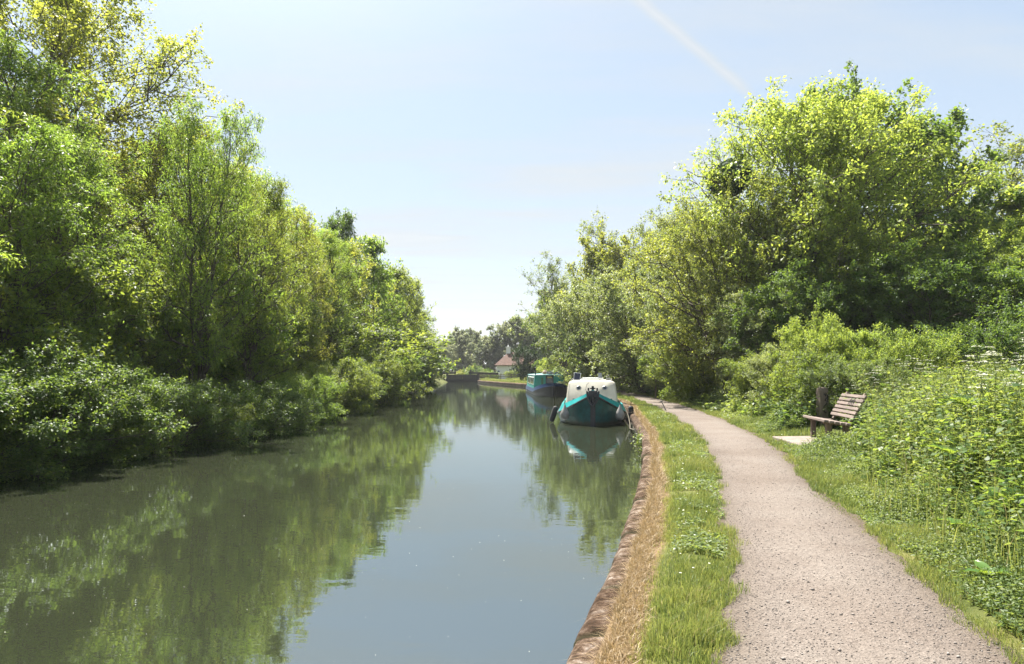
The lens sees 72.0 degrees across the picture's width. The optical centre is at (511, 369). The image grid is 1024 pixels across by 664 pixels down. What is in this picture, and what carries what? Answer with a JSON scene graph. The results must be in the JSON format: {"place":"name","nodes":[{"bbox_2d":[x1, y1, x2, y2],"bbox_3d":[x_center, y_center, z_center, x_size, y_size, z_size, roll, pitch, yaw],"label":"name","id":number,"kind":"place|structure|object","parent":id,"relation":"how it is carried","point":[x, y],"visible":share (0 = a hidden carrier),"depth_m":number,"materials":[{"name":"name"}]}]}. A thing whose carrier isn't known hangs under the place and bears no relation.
{"place":"outdoors","nodes":[
{"label":"outdoors","id":0,"kind":"place"},
{"bbox_2d":[0,382,641,663],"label":"water","id":1,"kind":"structure","parent":0,"point":[515,502],"depth_m":7.95,"materials":[{"name":"liquid"}]},
{"bbox_2d":[526,367,566,396],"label":"narrowboat","id":2,"kind":"object","parent":1,"relation":"on","point":[546,385],"visible":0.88,"depth_m":54.01,"materials":[{"name":"blue paint"}]},
{"bbox_2d":[557,372,627,425],"bbox_3d":[3.341,1.229,29.544,2.694,2.241,10.754,0,0,6],"label":"barge","id":3,"kind":"object","parent":1,"relation":"on","point":[592,401],"visible":0.92,"depth_m":24.92,"materials":[{"name":"teal paint"}]},
{"bbox_2d":[0,0,1023,369],"label":"sky","id":4,"kind":"structure","parent":0,"point":[475,138],"materials":[{"name":"blue"}]},
{"bbox_2d":[4,374,1023,663],"bbox_3d":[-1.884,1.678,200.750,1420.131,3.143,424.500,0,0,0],"label":"ground","id":5,"kind":"structure","parent":0,"point":[974,610],"depth_m":5.50,"materials":[{"name":"plant"}]},
{"bbox_2d":[0,98,38,249],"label":"field maple","id":6,"kind":"object","parent":5,"relation":"on","point":[4,116],"visible":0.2,"depth_m":16.99,"materials":[{"name":"green plant"}]},
{"bbox_2d":[0,358,51,483],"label":"bramble bush","id":7,"kind":"object","parent":5,"relation":"on","point":[17,384],"visible":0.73,"depth_m":12.11,"materials":[{"name":"green plant"}]},
{"bbox_2d":[0,115,143,372],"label":"ash tree","id":8,"kind":"object","parent":5,"relation":"on","point":[32,140],"visible":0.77,"depth_m":15.70,"materials":[{"name":"green plant"}]},
{"bbox_2d":[0,25,152,345],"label":"field maple","id":9,"kind":"object","parent":5,"relation":"on","point":[18,60],"visible":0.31,"depth_m":20.26,"materials":[{"name":"green plant"}]},
{"bbox_2d":[0,225,160,411],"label":"hazel bush","id":10,"kind":"object","parent":5,"relation":"on","point":[119,285],"visible":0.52,"depth_m":16.38,"materials":[{"name":"green plant"}]},
{"bbox_2d":[0,112,186,377],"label":"ash tree","id":11,"kind":"object","parent":5,"relation":"on","point":[88,174],"visible":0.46,"depth_m":18.64,"materials":[{"name":"green plant"}]},
{"bbox_2d":[0,338,191,481],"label":"bramble bush","id":12,"kind":"object","parent":5,"relation":"on","point":[61,375],"visible":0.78,"depth_m":13.17,"materials":[{"name":"green plant"}]},
{"bbox_2d":[11,352,190,466],"bbox_3d":[-9.089,0.974,15.529,3.652,2.826,3.892,0,0,33],"label":"bramble bush","id":13,"kind":"object","parent":5,"relation":"on","point":[158,392],"visible":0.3,"depth_m":15.28,"materials":[{"name":"green plant"}]},
{"bbox_2d":[17,249,221,397],"bbox_3d":[-12.534,-1.119,21.733,6.417,5.417,6.838,0,0,20],"label":"hazel bush","id":14,"kind":"object","parent":5,"relation":"on","point":[159,292],"visible":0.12,"depth_m":21.45,"materials":[{"name":"green plant"}]},
{"bbox_2d":[0,0,251,286],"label":"maple tree","id":15,"kind":"object","parent":5,"relation":"on","point":[71,46],"visible":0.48,"depth_m":27.16,"materials":[{"name":"green plant"}]},
{"bbox_2d":[9,132,257,356],"bbox_3d":[-22.530,-6.114,41.339,15.014,14.171,14.092,0,0,-20],"label":"oak tree","id":16,"kind":"object","parent":5,"relation":"on","point":[137,141],"depth_m":38.73,"materials":[{"name":"green plant"}]},
{"bbox_2d":[9,113,275,373],"bbox_3d":[-14.081,-4.749,27.283,10.348,11.780,9.569,0,0,-25],"label":"field maple","id":17,"kind":"object","parent":5,"relation":"on","point":[140,224],"visible":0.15,"depth_m":27.10,"materials":[{"name":"green plant"}]},
{"bbox_2d":[34,373,268,455],"bbox_3d":[-8.995,1.359,17.391,4.875,2.591,4.722,0,0,-39],"label":"bramble bush","id":18,"kind":"object","parent":5,"relation":"on","point":[202,395],"visible":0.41,"depth_m":17.28,"materials":[{"name":"green plant"}]},
{"bbox_2d":[119,87,275,387],"bbox_3d":[-9.711,-3.511,21.893,5.302,10.112,4.526,0,0,18],"label":"ash tree","id":19,"kind":"object","parent":5,"relation":"on","point":[202,159],"visible":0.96,"depth_m":21.60,"materials":[{"name":"green plant"}]},
{"bbox_2d":[156,384,257,444],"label":"bramble bush","id":20,"kind":"object","parent":5,"relation":"on","point":[240,415],"visible":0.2,"depth_m":18.80,"materials":[{"name":"green plant"}]},
{"bbox_2d":[115,264,308,392],"bbox_3d":[-11.632,-0.842,26.076,9.101,5.675,9.397,0,0,41],"label":"hazel bush","id":21,"kind":"object","parent":5,"relation":"on","point":[231,365],"visible":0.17,"depth_m":24.93,"materials":[{"name":"green plant"}]},
{"bbox_2d":[130,178,330,347],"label":"field maple","id":22,"kind":"object","parent":5,"relation":"on","point":[296,286],"visible":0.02,"depth_m":34.66,"materials":[{"name":"green plant"}]},
{"bbox_2d":[145,164,316,383],"bbox_3d":[-11.512,-3.935,29.360,6.898,10.333,6.379,0,0,-28],"label":"ash tree","id":23,"kind":"object","parent":5,"relation":"on","point":[291,235],"visible":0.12,"depth_m":29.41,"materials":[{"name":"green plant"}]},
{"bbox_2d":[146,286,327,388],"bbox_3d":[-11.985,-1.287,31.682,8.244,5.888,8.783,0,0,-41],"label":"hazel bush","id":24,"kind":"object","parent":5,"relation":"on","point":[311,333],"visible":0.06,"depth_m":30.50,"materials":[{"name":"green plant"}]},
{"bbox_2d":[179,377,323,439],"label":"bush","id":25,"kind":"object","parent":5,"relation":"on","point":[267,423],"visible":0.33,"depth_m":20.90,"materials":[{"name":"green plant"}]},
{"bbox_2d":[176,158,327,396],"bbox_3d":[-9.119,-2.896,24.684,4.528,8.961,5.099,0,0,25],"label":"ash tree","id":26,"kind":"object","parent":5,"relation":"on","point":[275,203],"visible":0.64,"depth_m":24.71,"materials":[{"name":"green plant"}]},
{"bbox_2d":[236,379,328,430],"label":"bush","id":27,"kind":"object","parent":5,"relation":"on","point":[305,416],"visible":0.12,"depth_m":23.12,"materials":[{"name":"green plant"}]},
{"bbox_2d":[232,197,339,347],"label":"field maple","id":28,"kind":"object","parent":5,"relation":"on","point":[314,222],"visible":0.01,"depth_m":45.00,"materials":[{"name":"green plant"}]},
{"bbox_2d":[228,370,349,425],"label":"elder bush","id":29,"kind":"object","parent":5,"relation":"on","point":[304,387],"visible":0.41,"depth_m":25.73,"materials":[{"name":"green plant"}]},
{"bbox_2d":[240,205,340,368],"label":"ash tree","id":30,"kind":"object","parent":5,"relation":"on","point":[305,219],"visible":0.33,"depth_m":32.44,"materials":[{"name":"green plant"}]},
{"bbox_2d":[172,295,416,384],"bbox_3d":[-12.335,-0.992,39.460,13.490,6.169,13.928,0,0,-23],"label":"hazel bush","id":31,"kind":"object","parent":5,"relation":"on","point":[364,333],"visible":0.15,"depth_m":39.29,"materials":[{"name":"green plant"}]},
{"bbox_2d":[268,362,344,418],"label":"elder bush","id":32,"kind":"object","parent":5,"relation":"on","point":[313,372],"visible":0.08,"depth_m":28.39,"materials":[{"name":"green plant"}]},
{"bbox_2d":[257,356,382,414],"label":"elder bush","id":33,"kind":"object","parent":5,"relation":"on","point":[360,372],"visible":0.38,"depth_m":30.92,"materials":[{"name":"green plant"}]},
{"bbox_2d":[281,228,372,369],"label":"ash tree","id":34,"kind":"object","parent":5,"relation":"on","point":[332,245],"visible":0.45,"depth_m":37.91,"materials":[{"name":"green plant"}]},
{"bbox_2d":[309,207,376,349],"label":"alder tree","id":35,"kind":"object","parent":5,"relation":"on","point":[339,224],"visible":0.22,"depth_m":49.13,"materials":[{"name":"green plant"}]},
{"bbox_2d":[297,236,397,362],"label":"ash tree","id":36,"kind":"object","parent":5,"relation":"on","point":[358,298],"visible":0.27,"depth_m":44.09,"materials":[{"name":"green plant"}]},
{"bbox_2d":[315,351,387,409],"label":"elder bush","id":37,"kind":"object","parent":5,"relation":"on","point":[365,398],"visible":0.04,"depth_m":35.13,"materials":[{"name":"green plant"}]},
{"bbox_2d":[317,317,425,373],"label":"hazel bush","id":38,"kind":"object","parent":5,"relation":"on","point":[397,338],"visible":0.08,"depth_m":49.01,"materials":[{"name":"green plant"}]},
{"bbox_2d":[317,351,433,406],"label":"elder bush","id":39,"kind":"object","parent":5,"relation":"on","point":[388,367],"visible":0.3,"depth_m":38.86,"materials":[{"name":"green plant"}]},
{"bbox_2d":[347,233,408,363],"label":"ash tree","id":40,"kind":"object","parent":5,"relation":"on","point":[374,249],"visible":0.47,"depth_m":52.42,"materials":[{"name":"green plant"}]},
{"bbox_2d":[368,264,435,349],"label":"ash tree","id":41,"kind":"object","parent":5,"relation":"on","point":[400,275],"visible":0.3,"depth_m":61.05,"materials":[{"name":"green plant"}]},
{"bbox_2d":[376,347,430,390],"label":"elder bush","id":42,"kind":"object","parent":5,"relation":"on","point":[415,372],"visible":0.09,"depth_m":52.53,"materials":[{"name":"green plant"}]},
{"bbox_2d":[390,277,434,348],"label":"ash tree","id":43,"kind":"object","parent":5,"relation":"on","point":[416,311],"visible":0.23,"depth_m":70.62,"materials":[{"name":"green plant"}]},
{"bbox_2d":[399,295,438,355],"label":"ash tree","id":44,"kind":"object","parent":5,"relation":"on","point":[423,305],"visible":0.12,"depth_m":82.15,"materials":[{"name":"green plant"}]},
{"bbox_2d":[378,324,460,370],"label":"hazel bush","id":45,"kind":"object","parent":5,"relation":"on","point":[429,345],"visible":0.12,"depth_m":60.73,"materials":[{"name":"green plant"}]},
{"bbox_2d":[408,347,444,388],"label":"elder bush","id":46,"kind":"object","parent":5,"relation":"on","point":[426,361],"visible":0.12,"depth_m":58.22,"materials":[{"name":"green plant"}]},
{"bbox_2d":[410,352,456,390],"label":"elder bush","id":47,"kind":"object","parent":5,"relation":"on","point":[440,366],"visible":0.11,"depth_m":65.61,"materials":[{"name":"green plant"}]},
{"bbox_2d":[441,326,487,370],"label":"poplar tree","id":48,"kind":"object","parent":5,"relation":"on","point":[465,337],"visible":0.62,"depth_m":158.57,"materials":[{"name":"green plant"}]},
{"bbox_2d":[442,370,499,381],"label":"lock gate","id":49,"kind":"structure","parent":5,"relation":"on","point":[464,378],"depth_m":109.81,"materials":[{"name":"black paint"}]},
{"bbox_2d":[464,335,504,371],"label":"poplar tree","id":50,"kind":"object","parent":5,"relation":"on","point":[487,346],"visible":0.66,"depth_m":148.42,"materials":[{"name":"green plant"}]},
{"bbox_2d":[478,316,532,368],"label":"poplar tree","id":51,"kind":"object","parent":5,"relation":"on","point":[501,335],"visible":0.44,"depth_m":147.64,"materials":[{"name":"green plant"}]},
{"bbox_2d":[494,345,541,378],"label":"cottage","id":52,"kind":"structure","parent":5,"relation":"on","point":[504,364],"depth_m":120.05,"materials":[{"name":"paint"}]},
{"bbox_2d":[509,341,541,380],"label":"tree","id":53,"kind":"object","parent":5,"relation":"on","point":[525,369],"depth_m":89.47,"materials":[{"name":"green plant"}]},
{"bbox_2d":[506,311,563,369],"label":"poplar tree","id":54,"kind":"object","parent":5,"relation":"on","point":[526,338],"visible":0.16,"depth_m":143.17,"materials":[{"name":"green plant"}]},
{"bbox_2d":[522,283,566,371],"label":"sycamore tree","id":55,"kind":"object","parent":5,"relation":"on","point":[544,350],"visible":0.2,"depth_m":84.76,"materials":[{"name":"green plant"}]},
{"bbox_2d":[531,271,588,381],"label":"sycamore tree","id":56,"kind":"object","parent":5,"relation":"on","point":[550,329],"visible":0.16,"depth_m":75.69,"materials":[{"name":"green plant"}]},
{"bbox_2d":[515,233,613,382],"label":"oak tree","id":57,"kind":"object","parent":5,"relation":"on","point":[552,269],"visible":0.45,"depth_m":74.98,"materials":[{"name":"green plant"}]},
{"bbox_2d":[478,380,653,663],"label":"canal wall","id":58,"kind":"structure","parent":5,"relation":"on","point":[591,627],"depth_m":5.43,"materials":[{"name":"stone"}]},
{"bbox_2d":[522,274,637,384],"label":"willow tree","id":59,"kind":"object","parent":5,"relation":"on","point":[571,320],"visible":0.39,"depth_m":52.72,"materials":[{"name":"green plant"}]},
{"bbox_2d":[554,220,637,361],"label":"oak tree","id":60,"kind":"object","parent":5,"relation":"on","point":[592,257],"visible":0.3,"depth_m":62.24,"materials":[{"name":"green plant"}]},
{"bbox_2d":[574,205,667,337],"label":"oak tree","id":61,"kind":"object","parent":5,"relation":"on","point":[591,232],"visible":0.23,"depth_m":65.67,"materials":[{"name":"green plant"}]},
{"bbox_2d":[571,398,675,663],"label":"dry straw","id":62,"kind":"object","parent":5,"relation":"on","point":[623,616],"visible":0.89,"depth_m":5.27,"materials":[{"name":"plant"}]},
{"bbox_2d":[564,259,708,393],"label":"willow tree","id":63,"kind":"object","parent":5,"relation":"on","point":[612,304],"visible":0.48,"depth_m":43.62,"materials":[{"name":"green plant"}]},
{"bbox_2d":[567,385,750,663],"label":"verge grass","id":64,"kind":"structure","parent":5,"relation":"on","point":[702,625],"depth_m":5.27,"materials":[{"name":"plant"}]},
{"bbox_2d":[623,270,721,396],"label":"willow tree","id":65,"kind":"object","parent":5,"relation":"on","point":[650,302],"visible":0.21,"depth_m":37.15,"materials":[{"name":"green plant"}]},
{"bbox_2d":[614,194,747,322],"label":"oak tree","id":66,"kind":"object","parent":5,"relation":"on","point":[665,224],"visible":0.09,"depth_m":49.54,"materials":[{"name":"green plant"}]},
{"bbox_2d":[615,376,751,412],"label":"shade weeds","id":67,"kind":"object","parent":5,"relation":"on","point":[705,399],"visible":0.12,"depth_m":30.13,"materials":[{"name":"green plant"}]},
{"bbox_2d":[647,409,730,566],"bbox_3d":[3.308,1.520,14.394,1.263,0.137,23.695,0,0,11],"label":"clover","id":68,"kind":"object","parent":5,"relation":"on","point":[706,539],"visible":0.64,"depth_m":7.01,"materials":[{"name":"green plant"}]},
{"bbox_2d":[637,338,743,401],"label":"wild bush","id":69,"kind":"object","parent":5,"relation":"on","point":[691,378],"visible":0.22,"depth_m":33.27,"materials":[{"name":"green plant"}]},
{"bbox_2d":[705,157,751,385],"bbox_3d":[9.625,-3.973,31.294,2.074,10.883,2.147,0,0,0],"label":"ivy covered trunk","id":70,"kind":"object","parent":5,"relation":"on","point":[737,188],"visible":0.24,"depth_m":30.82,"materials":[{"name":"green plant"}]},
{"bbox_2d":[662,175,818,388],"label":"alder tree","id":71,"kind":"object","parent":5,"relation":"on","point":[708,361],"visible":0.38,"depth_m":29.07,"materials":[{"name":"green plant"}]},
{"bbox_2d":[607,167,898,386],"bbox_3d":[10.392,-3.740,32.091,12.459,10.581,11.259,0,0,21],"label":"alder tree","id":72,"kind":"object","parent":5,"relation":"on","point":[656,250],"visible":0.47,"depth_m":30.18,"materials":[{"name":"green plant"}]},
{"bbox_2d":[717,342,790,405],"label":"wild bush","id":73,"kind":"object","parent":5,"relation":"on","point":[739,377],"visible":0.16,"depth_m":23.99,"materials":[{"name":"green plant"}]},
{"bbox_2d":[697,281,824,401],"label":"hawthorn tree","id":74,"kind":"object","parent":5,"relation":"on","point":[738,299],"visible":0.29,"depth_m":26.72,"materials":[{"name":"green plant"}]},
{"bbox_2d":[738,333,850,410],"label":"wild bush","id":75,"kind":"object","parent":5,"relation":"on","point":[764,362],"visible":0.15,"depth_m":21.33,"materials":[{"name":"green plant"}]},
{"bbox_2d":[772,436,819,444],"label":"bench slab","id":76,"kind":"structure","parent":5,"relation":"on","point":[795,439],"depth_m":15.33,"materials":[{"name":"concrete"}]},
{"bbox_2d":[803,392,866,438],"bbox_3d":[6.934,1.017,15.123,0.910,1.061,1.627,0,0,8],"label":"park bench","id":77,"kind":"object","parent":76,"relation":"on","point":[829,423],"visible":0.86,"depth_m":14.90,"materials":[{"name":"brown wood"}]},
{"bbox_2d":[708,257,900,382],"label":"hawthorn tree","id":78,"kind":"object","parent":5,"relation":"on","point":[780,278],"visible":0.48,"depth_m":25.26,"materials":[{"name":"green plant"}]},
{"bbox_2d":[816,387,828,427],"bbox_3d":[7.621,0.955,17.288,0.220,1.055,0.224,0,0,-7],"label":"wooden post","id":79,"kind":"object","parent":5,"relation":"on","point":[822,399],"visible":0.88,"depth_m":17.20,"materials":[{"name":"brown wood"}]},
{"bbox_2d":[702,195,943,352],"bbox_3d":[12.105,-2.688,27.991,8.756,7.807,7.912,0,0,6],"label":"alder tree","id":80,"kind":"object","parent":5,"relation":"on","point":[865,250],"visible":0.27,"depth_m":26.31,"materials":[{"name":"green plant"}]},
{"bbox_2d":[766,300,881,399],"bbox_3d":[9.230,-0.250,20.866,3.344,3.886,3.139,0,0,-34],"label":"wild bush","id":81,"kind":"object","parent":5,"relation":"on","point":[831,338],"visible":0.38,"depth_m":20.31,"materials":[{"name":"green plant"}]},
{"bbox_2d":[757,348,893,410],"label":"wild bush","id":82,"kind":"object","parent":5,"relation":"on","point":[801,366],"visible":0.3,"depth_m":18.65,"materials":[{"name":"green plant"}]},
{"bbox_2d":[658,70,1017,341],"bbox_3d":[13.083,-5.861,30.431,12.972,14.244,14.900,0,0,-17],"label":"ash tree","id":83,"kind":"object","parent":5,"relation":"on","point":[800,136],"visible":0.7,"depth_m":28.66,"materials":[{"name":"green plant"}]},
{"bbox_2d":[783,355,920,425],"bbox_3d":[8.826,0.657,17.698,3.157,2.097,3.058,0,0,-36],"label":"wild bush","id":84,"kind":"object","parent":5,"relation":"on","point":[840,374],"visible":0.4,"depth_m":17.27,"materials":[{"name":"green plant"}]},
{"bbox_2d":[779,58,939,263],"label":"sycamore tree","id":85,"kind":"object","parent":5,"relation":"on","point":[857,85],"visible":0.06,"depth_m":37.99,"materials":[{"name":"green plant"}]},
{"bbox_2d":[717,401,1023,648],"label":"weeds","id":86,"kind":"object","parent":5,"relation":"on","point":[836,441],"visible":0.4,"depth_m":6.87,"materials":[{"name":"green plant"}]},
{"bbox_2d":[718,347,1023,562],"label":"nettles","id":87,"kind":"object","parent":5,"relation":"on","point":[934,402],"visible":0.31,"depth_m":9.66,"materials":[{"name":"green plant"}]},
{"bbox_2d":[731,330,1023,551],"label":"bramble cover","id":88,"kind":"object","parent":5,"relation":"on","point":[941,419],"visible":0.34,"depth_m":8.36,"materials":[{"name":"green plant"}]},
{"bbox_2d":[735,339,1023,548],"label":"cleavers","id":89,"kind":"object","parent":5,"relation":"on","point":[951,408],"visible":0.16,"depth_m":8.59,"materials":[{"name":"green plant"}]},
{"bbox_2d":[744,343,1023,598],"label":"tall grass","id":90,"kind":"structure","parent":5,"relation":"on","point":[941,504],"depth_m":7.54,"materials":[{"name":"plant"}]},
{"bbox_2d":[842,324,963,389],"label":"wild bush","id":91,"kind":"object","parent":5,"relation":"on","point":[903,346],"visible":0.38,"depth_m":18.99,"materials":[{"name":"green plant"}]},
{"bbox_2d":[801,212,1014,351],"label":"hawthorn tree","id":92,"kind":"object","parent":5,"relation":"on","point":[916,236],"visible":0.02,"depth_m":30.53,"materials":[{"name":"green plant"}]},
{"bbox_2d":[794,77,1023,322],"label":"sycamore tree","id":93,"kind":"object","parent":5,"relation":"on","point":[956,117],"visible":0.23,"depth_m":33.09,"materials":[{"name":"green plant"}]},
{"bbox_2d":[810,238,1023,363],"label":"hawthorn tree","id":94,"kind":"object","parent":5,"relation":"on","point":[975,292],"visible":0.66,"depth_m":23.91,"materials":[{"name":"green plant"}]},
{"bbox_2d":[848,332,1023,436],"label":"cow parsley","id":95,"kind":"object","parent":5,"relation":"on","point":[980,378],"depth_m":8.87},
{"bbox_2d":[870,209,1021,259],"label":"hawthorn tree","id":96,"kind":"object","parent":5,"relation":"on","point":[974,234],"visible":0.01,"depth_m":33.95,"materials":[{"name":"green plant"}]},
{"bbox_2d":[885,217,1023,338],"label":"hawthorn tree","id":97,"kind":"object","parent":5,"relation":"on","point":[967,240],"visible":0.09,"depth_m":27.44,"materials":[{"name":"green plant"}]},
{"bbox_2d":[918,300,1023,376],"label":"wild bush","id":98,"kind":"object","parent":5,"relation":"on","point":[1009,335],"visible":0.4,"depth_m":19.56,"materials":[{"name":"green plant"}]},
{"bbox_2d":[927,120,1023,234],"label":"oak tree","id":99,"kind":"object","parent":5,"relation":"on","point":[1012,157],"visible":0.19,"depth_m":47.54,"materials":[{"name":"green plant"}]},
{"bbox_2d":[929,294,1023,362],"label":"wild bush","id":100,"kind":"object","parent":5,"relation":"on","point":[1013,307],"visible":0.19,"depth_m":21.81,"materials":[{"name":"green plant"}]},
{"bbox_2d":[959,559,1017,578],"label":"burdock plant","id":101,"kind":"object","parent":5,"relation":"on","point":[981,564],"visible":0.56,"depth_m":5.09,"materials":[{"name":"green plant"}]},
{"bbox_2d":[960,213,1023,322],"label":"hawthorn tree","id":102,"kind":"object","parent":5,"relation":"on","point":[1019,254],"visible":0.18,"depth_m":25.22,"materials":[{"name":"green plant"}]},
{"bbox_2d":[976,182,1023,279],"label":"birch tree","id":103,"kind":"object","parent":5,"relation":"on","point":[1015,210],"visible":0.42,"depth_m":30.42,"materials":[{"name":"green plant"}]},
{"bbox_2d":[977,217,1022,302],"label":"hawthorn tree","id":104,"kind":"object","parent":5,"relation":"on","point":[1008,239],"visible":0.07,"depth_m":27.70,"materials":[{"name":"green plant"}]},
{"bbox_2d":[617,390,1022,663],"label":"path","id":105,"kind":"structure","parent":0,"point":[710,427],"depth_m":5.06,"materials":[{"name":"gravel"}]},
{"bbox_2d":[618,389,1023,663],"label":"margin grass","id":106,"kind":"structure","parent":0,"point":[815,476],"depth_m":6.61,"materials":[{"name":"plant"}]},
{"bbox_2d":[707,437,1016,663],"bbox_3d":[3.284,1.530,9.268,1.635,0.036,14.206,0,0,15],"label":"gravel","id":107,"kind":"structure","parent":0,"point":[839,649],"depth_m":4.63,"materials":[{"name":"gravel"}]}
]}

